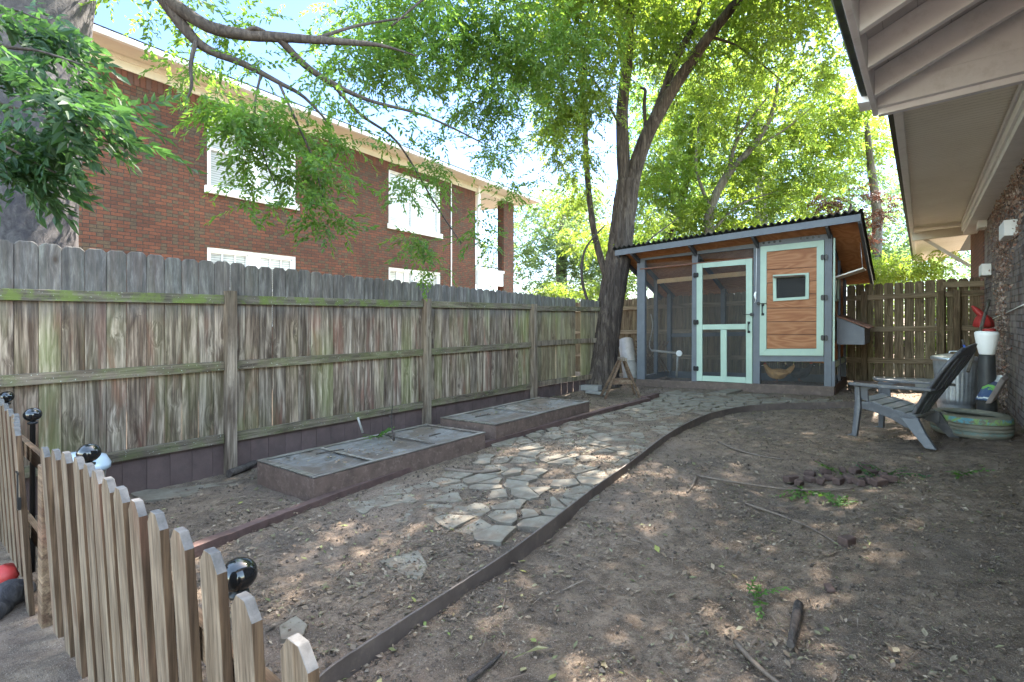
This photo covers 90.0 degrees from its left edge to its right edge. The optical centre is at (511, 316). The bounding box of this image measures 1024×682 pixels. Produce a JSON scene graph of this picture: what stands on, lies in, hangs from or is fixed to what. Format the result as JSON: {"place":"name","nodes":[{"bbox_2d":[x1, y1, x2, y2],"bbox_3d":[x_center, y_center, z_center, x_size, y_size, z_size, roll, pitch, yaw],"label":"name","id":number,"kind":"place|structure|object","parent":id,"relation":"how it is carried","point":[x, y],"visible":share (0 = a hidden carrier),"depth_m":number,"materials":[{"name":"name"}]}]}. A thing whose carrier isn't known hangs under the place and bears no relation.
{"place":"outdoors","nodes":[
{"label":"outdoors","id":0,"kind":"place"},
{"bbox_2d":[71,451,111,469],"bbox_3d":[-3.311,1.104,3.909,0.400,0.140,0.400,0,0,39],"label":"garden cloche","id":1,"kind":"object","parent":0,"point":[103,461],"visible":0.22,"depth_m":3.91,"materials":[{"name":"glass"}]},
{"bbox_2d":[0,321,1023,681],"bbox_3d":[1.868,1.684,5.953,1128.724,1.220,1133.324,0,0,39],"label":"ground","id":2,"kind":"structure","parent":0,"point":[32,649],"depth_m":2.82,"materials":[{"name":"soil"}]},
{"bbox_2d":[0,391,14,404],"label":"finial post","id":3,"kind":"object","parent":2,"relation":"on","point":[7,396],"visible":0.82,"depth_m":3.60,"materials":[{"name":"black metal"}]},
{"bbox_2d":[0,563,19,582],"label":"red toy","id":4,"kind":"object","parent":2,"relation":"on","point":[8,571],"visible":0.62,"depth_m":2.79,"materials":[{"name":"plastic"}]},
{"bbox_2d":[0,578,36,619],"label":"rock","id":5,"kind":"object","parent":2,"relation":"on","point":[12,594],"visible":0.73,"depth_m":2.61,"materials":[{"name":"grey stone"}]},
{"bbox_2d":[23,408,42,572],"bbox_3d":[-2.807,1.017,2.998,0.086,0.960,0.086,0,0,39],"label":"finial post","id":6,"kind":"object","parent":2,"relation":"on","point":[32,415],"visible":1,"depth_m":2.99,"materials":[{"name":"black metal"}]},
{"bbox_2d":[76,443,101,464],"bbox_3d":[-1.809,0.995,2.188,0.086,0.900,0.086,0,0,39],"label":"finial post","id":7,"kind":"object","parent":2,"relation":"on","point":[89,452],"visible":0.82,"depth_m":2.17,"materials":[{"name":"black metal"}]},
{"bbox_2d":[0,397,319,681],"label":"picket fence","id":8,"kind":"object","parent":2,"relation":"on","point":[116,602],"visible":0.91,"depth_m":1.62,"materials":[{"name":"brown wood"}]},
{"bbox_2d":[131,478,248,501],"bbox_3d":[-2.865,1.575,4.554,1.062,0.084,0.409,0,0,-20],"label":"flagstone","id":9,"kind":"object","parent":2,"relation":"on","point":[151,495],"visible":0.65,"depth_m":4.47,"materials":[{"name":"stone"}]},
{"bbox_2d":[225,557,257,600],"bbox_3d":[-0.679,0.995,1.272,0.086,0.785,0.086,0,0,39],"label":"finial post","id":10,"kind":"object","parent":2,"relation":"on","point":[242,572],"visible":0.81,"depth_m":1.25,"materials":[{"name":"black metal"}]},
{"bbox_2d":[226,460,257,477],"bbox_3d":[-2.689,1.517,5.130,0.085,0.080,0.415,0,0,10],"label":"fallen stick","id":11,"kind":"object","parent":2,"relation":"on","point":[234,471],"visible":0.97,"depth_m":5.04,"materials":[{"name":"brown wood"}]},
{"bbox_2d":[0,0,508,447],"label":"grey tree","id":12,"kind":"object","parent":2,"relation":"on","point":[51,103],"visible":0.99,"depth_m":4.48,"materials":[{"name":"green plant"}]},
{"bbox_2d":[279,616,306,642],"bbox_3d":[-0.990,1.445,2.323,0.226,0.070,0.115,0,0,63],"label":"flagstone","id":13,"kind":"object","parent":2,"relation":"on","point":[296,624],"visible":0.61,"depth_m":2.32,"materials":[{"name":"stone"}]},
{"bbox_2d":[0,239,600,514],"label":"wood fence","id":14,"kind":"object","parent":2,"relation":"on","point":[156,371],"visible":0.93,"depth_m":5.17,"materials":[{"name":"grey wood"}]},
{"bbox_2d":[79,23,539,292],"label":"apartment building","id":15,"kind":"structure","parent":2,"relation":"on","point":[162,207],"depth_m":11.57,"materials":[{"name":"red brick"}]},
{"bbox_2d":[207,247,295,270],"bbox_3d":[-5.898,-0.604,11.672,0.102,1.700,2.097,0,0,32],"label":"window","id":16,"kind":"structure","parent":15,"relation":"in","point":[256,259],"depth_m":11.58,"materials":[{"name":"white paint"}]},
{"bbox_2d":[204,111,299,210],"bbox_3d":[-5.865,-3.489,11.652,0.180,1.797,2.217,0,0,32],"label":"window","id":17,"kind":"structure","parent":15,"relation":"in","point":[214,175],"depth_m":11.29,"materials":[{"name":"glass"}]},
{"bbox_2d":[389,267,439,284],"bbox_3d":[-3.073,-0.604,16.166,0.102,1.700,2.355,0,0,32],"label":"window","id":18,"kind":"structure","parent":15,"relation":"in","point":[403,275],"depth_m":15.94,"materials":[{"name":"white paint"}]},
{"bbox_2d":[387,170,442,238],"bbox_3d":[-3.040,-3.489,16.146,0.180,1.797,2.475,0,0,32],"label":"window","id":19,"kind":"structure","parent":15,"relation":"in","point":[429,224],"depth_m":16.09,"materials":[{"name":"glass"}]},
{"bbox_2d":[347,500,375,514],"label":"flagstone","id":20,"kind":"object","parent":2,"relation":"on","point":[361,510],"visible":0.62,"depth_m":3.93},
{"bbox_2d":[257,424,485,500],"bbox_3d":[-1.302,1.404,5.125,0.968,0.270,2.028,0,0,39],"label":"raised bed","id":21,"kind":"object","parent":2,"relation":"on","point":[289,477],"visible":0.94,"depth_m":4.78,"materials":[{"name":"wood"}]},
{"bbox_2d":[279,402,571,470],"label":"bed litter","id":22,"kind":"object","parent":21,"relation":"on","point":[401,442],"visible":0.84,"depth_m":5.09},
{"bbox_2d":[364,494,413,507],"bbox_3d":[-0.957,1.491,4.115,0.335,0.088,0.573,0,0,19],"label":"flagstone","id":23,"kind":"object","parent":2,"relation":"on","point":[379,502],"visible":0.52,"depth_m":3.98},
{"bbox_2d":[383,485,413,495],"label":"flagstone","id":24,"kind":"object","parent":2,"relation":"on","point":[408,490],"visible":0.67,"depth_m":4.27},
{"bbox_2d":[381,494,417,503],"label":"flagstone","id":25,"kind":"object","parent":2,"relation":"on","point":[407,499],"visible":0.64,"depth_m":4.05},
{"bbox_2d":[379,550,427,580],"bbox_3d":[-0.580,1.452,2.902,0.237,0.081,0.368,0,0,-31],"label":"flagstone","id":26,"kind":"object","parent":2,"relation":"on","point":[401,562],"visible":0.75,"depth_m":2.94,"materials":[{"name":"stone"}]},
{"bbox_2d":[193,398,650,557],"bbox_3d":[-0.014,1.440,5.794,0.397,0.243,6.671,0,0,39],"label":"path edging","id":27,"kind":"object","parent":2,"relation":"on","point":[221,538],"visible":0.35,"depth_m":4.03,"materials":[{"name":"wood"}]},
{"bbox_2d":[426,492,461,503],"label":"flagstone","id":28,"kind":"object","parent":2,"relation":"on","point":[453,497],"visible":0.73,"depth_m":4.02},
{"bbox_2d":[432,478,460,484],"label":"flagstone","id":29,"kind":"object","parent":2,"relation":"on","point":[451,481],"visible":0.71,"depth_m":4.50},
{"bbox_2d":[434,514,475,529],"bbox_3d":[-0.432,1.456,3.634,0.270,0.066,0.270,0,0,39],"label":"flagstone","id":30,"kind":"object","parent":2,"relation":"on","point":[457,522],"visible":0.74,"depth_m":3.59,"materials":[{"name":"stone"}]},
{"bbox_2d":[442,471,472,479],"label":"flagstone","id":31,"kind":"object","parent":2,"relation":"on","point":[460,475],"visible":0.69,"depth_m":4.64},
{"bbox_2d":[451,503,490,515],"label":"flagstone","id":32,"kind":"object","parent":2,"relation":"on","point":[478,506],"visible":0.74,"depth_m":3.79,"materials":[{"name":"stone"}]},
{"bbox_2d":[444,468,500,473],"bbox_3d":[-0.374,1.431,4.736,0.544,0.054,0.101,0,0,10],"label":"fallen stick","id":33,"kind":"object","parent":2,"relation":"on","point":[476,471],"visible":1,"depth_m":4.70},
{"bbox_2d":[457,518,491,534],"bbox_3d":[-0.242,1.452,3.471,0.168,0.062,0.265,0,0,39],"label":"flagstone","id":34,"kind":"object","parent":2,"relation":"on","point":[482,525],"visible":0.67,"depth_m":3.46,"materials":[{"name":"stone"}]},
{"bbox_2d":[463,473,498,485],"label":"flagstone","id":35,"kind":"object","parent":2,"relation":"on","point":[477,478],"visible":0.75,"depth_m":4.51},
{"bbox_2d":[473,458,490,465],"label":"flagstone","id":36,"kind":"object","parent":2,"relation":"on","point":[483,461],"visible":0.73,"depth_m":5.04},
{"bbox_2d":[466,653,501,681],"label":"fallen stick","id":37,"kind":"object","parent":2,"relation":"on","point":[473,676],"visible":1,"depth_m":2.00,"materials":[{"name":"wood"}]},
{"bbox_2d":[469,484,501,490],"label":"flagstone","id":38,"kind":"object","parent":2,"relation":"on","point":[480,487],"visible":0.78,"depth_m":4.28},
{"bbox_2d":[473,525,516,545],"bbox_3d":[-0.126,1.437,3.346,0.222,0.068,0.267,0,0,24],"label":"flagstone","id":39,"kind":"object","parent":2,"relation":"on","point":[497,535],"visible":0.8,"depth_m":3.31,"materials":[{"name":"stone"}]},
{"bbox_2d":[484,465,508,474],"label":"flagstone","id":40,"kind":"object","parent":2,"relation":"on","point":[504,469],"visible":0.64,"depth_m":4.82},
{"bbox_2d":[487,489,507,499],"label":"flagstone","id":41,"kind":"object","parent":2,"relation":"on","point":[499,493],"visible":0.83,"depth_m":4.08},
{"bbox_2d":[487,509,516,525],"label":"flagstone","id":42,"kind":"object","parent":2,"relation":"on","point":[508,517],"visible":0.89,"depth_m":3.60,"materials":[{"name":"stone"}]},
{"bbox_2d":[491,437,517,446],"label":"flagstone","id":43,"kind":"object","parent":2,"relation":"on","point":[504,442],"visible":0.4,"depth_m":5.75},
{"bbox_2d":[491,499,526,509],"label":"flagstone","id":44,"kind":"object","parent":2,"relation":"on","point":[517,504],"visible":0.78,"depth_m":3.84,"materials":[{"name":"stone"}]},
{"bbox_2d":[501,468,521,477],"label":"flagstone","id":45,"kind":"object","parent":2,"relation":"on","point":[512,472],"visible":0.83,"depth_m":4.63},
{"bbox_2d":[440,397,589,439],"bbox_3d":[0.115,1.358,6.880,0.918,0.268,2.078,0,0,39],"label":"raised bed","id":46,"kind":"object","parent":2,"relation":"on","point":[497,425],"visible":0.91,"depth_m":6.60,"materials":[{"name":"concrete"}]},
{"bbox_2d":[503,479,528,488],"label":"flagstone","id":47,"kind":"object","parent":2,"relation":"on","point":[510,483],"visible":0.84,"depth_m":4.34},
{"bbox_2d":[507,475,537,482],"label":"flagstone","id":48,"kind":"object","parent":2,"relation":"on","point":[530,478],"visible":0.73,"depth_m":4.49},
{"bbox_2d":[510,457,535,463],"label":"flagstone","id":49,"kind":"object","parent":2,"relation":"on","point":[515,461],"visible":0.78,"depth_m":5.07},
{"bbox_2d":[510,486,538,500],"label":"flagstone","id":50,"kind":"object","parent":2,"relation":"on","point":[527,493],"visible":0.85,"depth_m":4.06,"materials":[{"name":"stone"}]},
{"bbox_2d":[521,509,538,518],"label":"flagstone","id":51,"kind":"object","parent":2,"relation":"on","point":[528,513],"visible":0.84,"depth_m":3.65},
{"bbox_2d":[36,410,1023,681],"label":"wood chips","id":52,"kind":"object","parent":2,"relation":"on","point":[702,514],"visible":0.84,"depth_m":2.66,"materials":[{"name":"wood"}]},
{"bbox_2d":[517,516,553,532],"bbox_3d":[0.181,1.425,3.487,0.240,0.075,0.223,0,0,28],"label":"flagstone","id":53,"kind":"object","parent":2,"relation":"on","point":[534,524],"visible":0.59,"depth_m":3.46,"materials":[{"name":"stone"}]},
{"bbox_2d":[524,468,547,477],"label":"flagstone","id":54,"kind":"object","parent":2,"relation":"on","point":[539,472],"visible":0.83,"depth_m":4.64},
{"bbox_2d":[529,486,550,495],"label":"flagstone","id":55,"kind":"object","parent":2,"relation":"on","point":[540,491],"visible":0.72,"depth_m":4.17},
{"bbox_2d":[540,508,563,516],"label":"flagstone","id":56,"kind":"object","parent":2,"relation":"on","point":[551,512],"visible":0.37,"depth_m":3.67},
{"bbox_2d":[539,454,565,462],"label":"flagstone","id":57,"kind":"object","parent":2,"relation":"on","point":[545,459],"visible":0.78,"depth_m":5.08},
{"bbox_2d":[267,0,851,388],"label":"forked tree","id":58,"kind":"object","parent":2,"relation":"on","point":[637,26],"visible":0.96,"depth_m":9.12,"materials":[{"name":"green plant"}]},
{"bbox_2d":[547,457,577,464],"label":"flagstone","id":59,"kind":"object","parent":2,"relation":"on","point":[564,462],"visible":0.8,"depth_m":4.93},
{"bbox_2d":[475,175,653,302],"bbox_3d":[3.931,-3.343,31.144,12.103,10.828,11.859,0,0,39],"label":"background tree","id":60,"kind":"object","parent":2,"relation":"on","point":[560,272],"visible":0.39,"depth_m":30.53,"materials":[{"name":"plant"}]},
{"bbox_2d":[550,478,579,488],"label":"flagstone","id":61,"kind":"object","parent":2,"relation":"on","point":[566,483],"visible":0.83,"depth_m":4.28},
{"bbox_2d":[562,485,593,497],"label":"flagstone","id":62,"kind":"object","parent":2,"relation":"on","point":[584,489],"visible":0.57,"depth_m":4.10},
{"bbox_2d":[564,493,599,501],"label":"flagstone","id":63,"kind":"object","parent":2,"relation":"on","point":[573,497],"visible":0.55,"depth_m":3.95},
{"bbox_2d":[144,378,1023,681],"bbox_3d":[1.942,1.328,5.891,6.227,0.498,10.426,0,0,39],"label":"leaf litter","id":64,"kind":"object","parent":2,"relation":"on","point":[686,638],"visible":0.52,"depth_m":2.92,"materials":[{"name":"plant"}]},
{"bbox_2d":[571,464,597,474],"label":"flagstone","id":65,"kind":"object","parent":2,"relation":"on","point":[580,470],"visible":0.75,"depth_m":4.65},
{"bbox_2d":[146,385,1023,681],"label":"dirt clods","id":66,"kind":"object","parent":2,"relation":"on","point":[602,671],"visible":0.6,"depth_m":2.85,"materials":[{"name":"soil"}]},
{"bbox_2d":[147,386,1023,681],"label":"fine twigs","id":67,"kind":"object","parent":2,"relation":"on","point":[633,552],"visible":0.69,"depth_m":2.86,"materials":[{"name":"wood"}]},
{"bbox_2d":[319,401,854,681],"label":"metal edging","id":68,"kind":"object","parent":2,"relation":"on","point":[358,657],"visible":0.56,"depth_m":2.83,"materials":[{"name":"brown metal"}]},
{"bbox_2d":[576,476,603,485],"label":"flagstone","id":69,"kind":"object","parent":2,"relation":"on","point":[588,481],"visible":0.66,"depth_m":4.30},
{"bbox_2d":[579,384,601,390],"bbox_3d":[1.515,1.380,9.884,0.403,0.116,0.180,0,0,35],"label":"wood offcut","id":70,"kind":"object","parent":2,"relation":"on","point":[585,387],"visible":0.93,"depth_m":9.80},
{"bbox_2d":[528,193,661,302],"bbox_3d":[3.096,-1.196,16.278,4.227,5.739,6.232,0,0,39],"label":"background tree","id":71,"kind":"object","parent":2,"relation":"on","point":[557,291],"visible":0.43,"depth_m":15.11,"materials":[{"name":"green plant"}]},
{"bbox_2d":[600,357,640,398],"bbox_3d":[1.876,1.065,8.885,0.628,0.707,0.468,0,0,2],"label":"sawhorse","id":72,"kind":"object","parent":2,"relation":"on","point":[613,380],"visible":0.98,"depth_m":8.73,"materials":[{"name":"wood"}]},
{"bbox_2d":[619,337,636,382],"bbox_3d":[2.455,0.937,10.767,0.333,0.975,0.777,0,0,0],"label":"metal pipe","id":73,"kind":"object","parent":2,"relation":"on","point":[626,348],"visible":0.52,"depth_m":10.70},
{"bbox_2d":[590,30,772,258],"bbox_3d":[5.264,-3.980,16.316,6.037,11.197,4.137,0,0,6],"label":"background tree","id":74,"kind":"object","parent":2,"relation":"on","point":[651,97],"visible":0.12,"depth_m":15.90,"materials":[{"name":"green plant"}]},
{"bbox_2d":[710,389,741,394],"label":"flagstone","id":75,"kind":"object","parent":2,"relation":"on","point":[727,391],"visible":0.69,"depth_m":8.77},
{"bbox_2d":[612,208,875,395],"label":"chicken coop","id":76,"kind":"structure","parent":2,"relation":"on","point":[792,279],"depth_m":8.81,"materials":[{"name":"wood"}]},
{"bbox_2d":[620,340,668,371],"bbox_3d":[2.853,0.869,11.343,1.280,0.666,0.042,0,0,39],"label":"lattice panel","id":77,"kind":"object","parent":76,"relation":"attached to","point":[652,356],"visible":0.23,"depth_m":11.19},
{"bbox_2d":[649,314,681,376],"bbox_3d":[3.086,0.577,10.309,0.697,1.250,0.060,0,0,39],"label":"water pipe","id":78,"kind":"object","parent":76,"relation":"attached to","point":[677,354],"visible":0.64,"depth_m":10.18,"materials":[{"name":"white paint"}]},
{"bbox_2d":[693,258,753,383],"bbox_3d":[3.748,0.096,9.129,1.040,2.187,0.102,0,0,39],"label":"screen door","id":79,"kind":"structure","parent":76,"relation":"in","point":[749,314],"depth_m":9.12,"materials":[{"name":"green paint"}]},
{"bbox_2d":[761,363,794,381],"bbox_3d":[4.689,0.988,9.020,0.298,0.342,0.447,0,0,-39],"label":"hen","id":80,"kind":"object","parent":76,"relation":"in","point":[781,373],"visible":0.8,"depth_m":8.95,"materials":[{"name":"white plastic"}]},
{"bbox_2d":[756,240,827,355],"bbox_3d":[4.592,-0.271,8.436,1.048,1.884,0.108,0,0,39],"label":"plank door","id":81,"kind":"structure","parent":76,"relation":"in","point":[792,297],"depth_m":8.44,"materials":[{"name":"green paint"}]},
{"bbox_2d":[782,363,814,380],"bbox_3d":[5.045,0.975,9.037,0.447,0.341,0.299,0,0,-17],"label":"hen","id":82,"kind":"object","parent":76,"relation":"in","point":[800,375],"visible":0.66,"depth_m":8.95,"materials":[{"name":"black plastic"}]},
{"bbox_2d":[612,19,876,241],"bbox_3d":[6.602,-3.312,14.837,7.597,9.711,3.994,0,0,-5],"label":"background tree","id":83,"kind":"object","parent":2,"relation":"on","point":[706,205],"visible":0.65,"depth_m":14.18,"materials":[{"name":"green plant"}]},
{"bbox_2d":[717,441,783,459],"bbox_3d":[2.302,1.330,5.062,0.131,0.029,0.760,0,0,-26],"label":"fallen stick","id":84,"kind":"object","parent":2,"relation":"on","point":[733,448],"visible":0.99,"depth_m":5.00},
{"bbox_2d":[733,639,779,681],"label":"fallen stick","id":85,"kind":"object","parent":2,"relation":"on","point":[746,654],"visible":1,"depth_m":1.99,"materials":[{"name":"wood"}]},
{"bbox_2d":[746,574,790,620],"bbox_3d":[1.234,1.352,2.437,0.194,0.105,0.374,0,0,16],"label":"weed","id":86,"kind":"object","parent":2,"relation":"on","point":[758,588],"visible":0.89,"depth_m":2.47,"materials":[{"name":"green plant"}]},
{"bbox_2d":[697,474,853,490],"bbox_3d":[2.059,1.327,4.072,1.113,0.070,0.078,0,0,26],"label":"fallen stick","id":87,"kind":"object","parent":2,"relation":"on","point":[736,482],"visible":0.98,"depth_m":4.05,"materials":[{"name":"wood"}]},
{"bbox_2d":[575,277,983,381],"bbox_3d":[4.537,0.397,10.743,7.910,2.065,0.132,0,0,39],"label":"wood fence","id":88,"kind":"object","parent":2,"relation":"on","point":[886,310],"visible":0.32,"depth_m":9.09,"materials":[{"name":"wood"}]},
{"bbox_2d":[593,9,970,314],"bbox_3d":[14.309,-7.784,25.645,21.339,19.067,9.715,0,0,9],"label":"background tree","id":89,"kind":"object","parent":2,"relation":"on","point":[901,249],"visible":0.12,"depth_m":24.54,"materials":[{"name":"plant"}]},
{"bbox_2d":[745,502,840,545],"bbox_3d":[1.828,1.337,3.325,0.114,0.076,0.841,0,0,-12],"label":"fallen stick","id":90,"kind":"object","parent":2,"relation":"on","point":[774,513],"visible":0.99,"depth_m":3.46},
{"bbox_2d":[786,599,803,647],"bbox_3d":[1.215,1.320,2.203,0.040,0.041,0.356,0,0,35],"label":"fallen stick","id":91,"kind":"object","parent":2,"relation":"on","point":[797,611],"visible":1,"depth_m":2.19,"materials":[{"name":"wood"}]},
{"bbox_2d":[779,485,826,503],"bbox_3d":[2.249,1.354,3.872,0.407,0.065,0.376,0,0,-31],"label":"weed","id":92,"kind":"object","parent":2,"relation":"on","point":[794,496],"visible":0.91,"depth_m":3.90,"materials":[{"name":"green plant"}]},
{"bbox_2d":[808,490,857,506],"bbox_3d":[2.348,1.315,3.725,0.266,0.074,0.310,0,0,-12],"label":"weed","id":93,"kind":"object","parent":2,"relation":"on","point":[840,499],"visible":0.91,"depth_m":3.65,"materials":[{"name":"green plant"}]},
{"bbox_2d":[837,534,855,547],"bbox_3d":[1.921,1.290,2.936,0.102,0.060,0.067,0,0,-25],"label":"brick piece","id":94,"kind":"object","parent":2,"relation":"on","point":[847,540],"visible":0.84,"depth_m":2.92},
{"bbox_2d":[803,183,903,254],"bbox_3d":[8.361,-0.895,12.513,2.233,4.636,1.516,0,0,8],"label":"red maple","id":95,"kind":"object","parent":2,"relation":"on","point":[840,206],"visible":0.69,"depth_m":12.46,"materials":[{"name":"green plant"}]},
{"bbox_2d":[777,298,946,367],"bbox_3d":[7.672,0.798,12.594,8.837,2.674,2.364,0,0,39],"label":"shrub row","id":96,"kind":"object","parent":2,"relation":"on","point":[924,334],"depth_m":11.38,"materials":[{"name":"green plant"}]},
{"bbox_2d":[768,75,970,287],"bbox_3d":[10.577,-3.052,15.278,4.907,8.917,6.060,0,0,39],"label":"background tree","id":97,"kind":"object","parent":2,"relation":"on","point":[884,272],"visible":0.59,"depth_m":14.55,"materials":[{"name":"green plant"}]},
{"bbox_2d":[870,477,888,487],"bbox_3d":[2.792,1.264,3.897,0.111,0.066,0.071,0,0,-12],"label":"brick piece","id":98,"kind":"object","parent":2,"relation":"on","point":[877,482],"visible":0.9,"depth_m":3.87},
{"bbox_2d":[818,138,970,336],"bbox_3d":[24.728,-5.060,30.342,12.328,13.787,11.086,0,0,39],"label":"background tree","id":99,"kind":"object","parent":2,"relation":"on","point":[906,234],"visible":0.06,"depth_m":31.52,"materials":[{"name":"plant"}]},
{"bbox_2d":[858,462,930,477],"bbox_3d":[3.024,1.224,4.059,0.478,0.099,0.086,0,0,39],"label":"weed","id":100,"kind":"object","parent":2,"relation":"on","point":[909,474],"visible":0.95,"depth_m":4.04,"materials":[{"name":"green plant"}]},
{"bbox_2d":[873,376,932,380],"bbox_3d":[6.760,1.080,8.809,0.900,0.057,0.200,0,0,39],"label":"white board","id":101,"kind":"object","parent":2,"relation":"on","point":[927,379],"visible":0.52,"depth_m":8.73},
{"bbox_2d":[848,343,976,449],"bbox_3d":[3.923,0.722,4.985,0.745,0.950,0.916,0,0,-35],"label":"lounge chair","id":102,"kind":"object","parent":2,"relation":"on","point":[883,403],"visible":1,"depth_m":4.91,"materials":[{"name":"grey wood"}]},
{"bbox_2d":[831,0,1023,428],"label":"house","id":103,"kind":"structure","parent":2,"relation":"on","point":[940,83],"depth_m":4.39,"materials":[{"name":"paint"}]},
{"bbox_2d":[983,159,1023,408],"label":"dry ivy","id":104,"kind":"object","parent":103,"relation":"attached to","point":[1011,196],"visible":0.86,"depth_m":6.10,"materials":[{"name":"plant"}]},
{"bbox_2d":[930,351,977,408],"bbox_3d":[5.437,0.782,6.274,0.484,0.716,0.489,0,0,39],"label":"trash can","id":105,"kind":"object","parent":2,"relation":"on","point":[962,393],"visible":0.57,"depth_m":6.11,"materials":[{"name":"metal"}]},
{"bbox_2d":[930,407,1014,439],"bbox_3d":[4.576,1.064,5.109,0.628,0.212,0.628,0,0,39],"label":"old tyre","id":106,"kind":"object","parent":2,"relation":"on","point":[974,423],"visible":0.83,"depth_m":4.88,"materials":[{"name":"rubber"}]},
{"bbox_2d":[976,354,997,411],"bbox_3d":[5.145,0.772,5.548,0.180,0.711,0.180,0,0,39],"label":"plant pot","id":107,"kind":"object","parent":2,"relation":"on","point":[986,373],"visible":0.56,"depth_m":5.50,"materials":[{"name":"black plastic"}]},
{"bbox_2d":[966,299,990,372],"bbox_3d":[5.239,0.213,5.746,0.545,0.814,0.034,0,0,-28],"label":"broom handle","id":108,"kind":"object","parent":107,"relation":"on","point":[970,363],"visible":0.69,"depth_m":5.77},
{"bbox_2d":[974,328,999,354],"bbox_3d":[5.145,0.274,5.548,0.206,0.284,0.206,0,0,39],"label":"white plastic bucket","id":109,"kind":"object","parent":107,"relation":"on","point":[986,340],"visible":1,"depth_m":5.49,"materials":[{"name":"white plastic"}]},
{"bbox_2d":[971,305,994,327],"bbox_3d":[5.626,0.003,6.114,0.214,0.268,0.201,0,0,39],"label":"red cover","id":110,"kind":"object","parent":109,"relation":"on","point":[989,321],"visible":0.88,"depth_m":6.09,"materials":[{"name":"plastic"}]},
{"bbox_2d":[976,375,1002,400],"bbox_3d":[5.112,0.759,5.481,0.330,0.271,0.138,0,0,-22],"label":"soil bag","id":111,"kind":"object","parent":107,"relation":"on","point":[985,392],"visible":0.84,"depth_m":5.44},
{"bbox_2d":[986,375,1008,402],"bbox_3d":[5.130,0.770,5.410,0.490,0.270,0.047,0,0,-24],"label":"stone slab","id":112,"kind":"object","parent":111,"relation":"on","point":[998,388],"depth_m":5.39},
{"bbox_2d":[94,0,970,318],"label":"sky","id":113,"kind":"structure","parent":0,"point":[292,8],"materials":[{"name":"white"}]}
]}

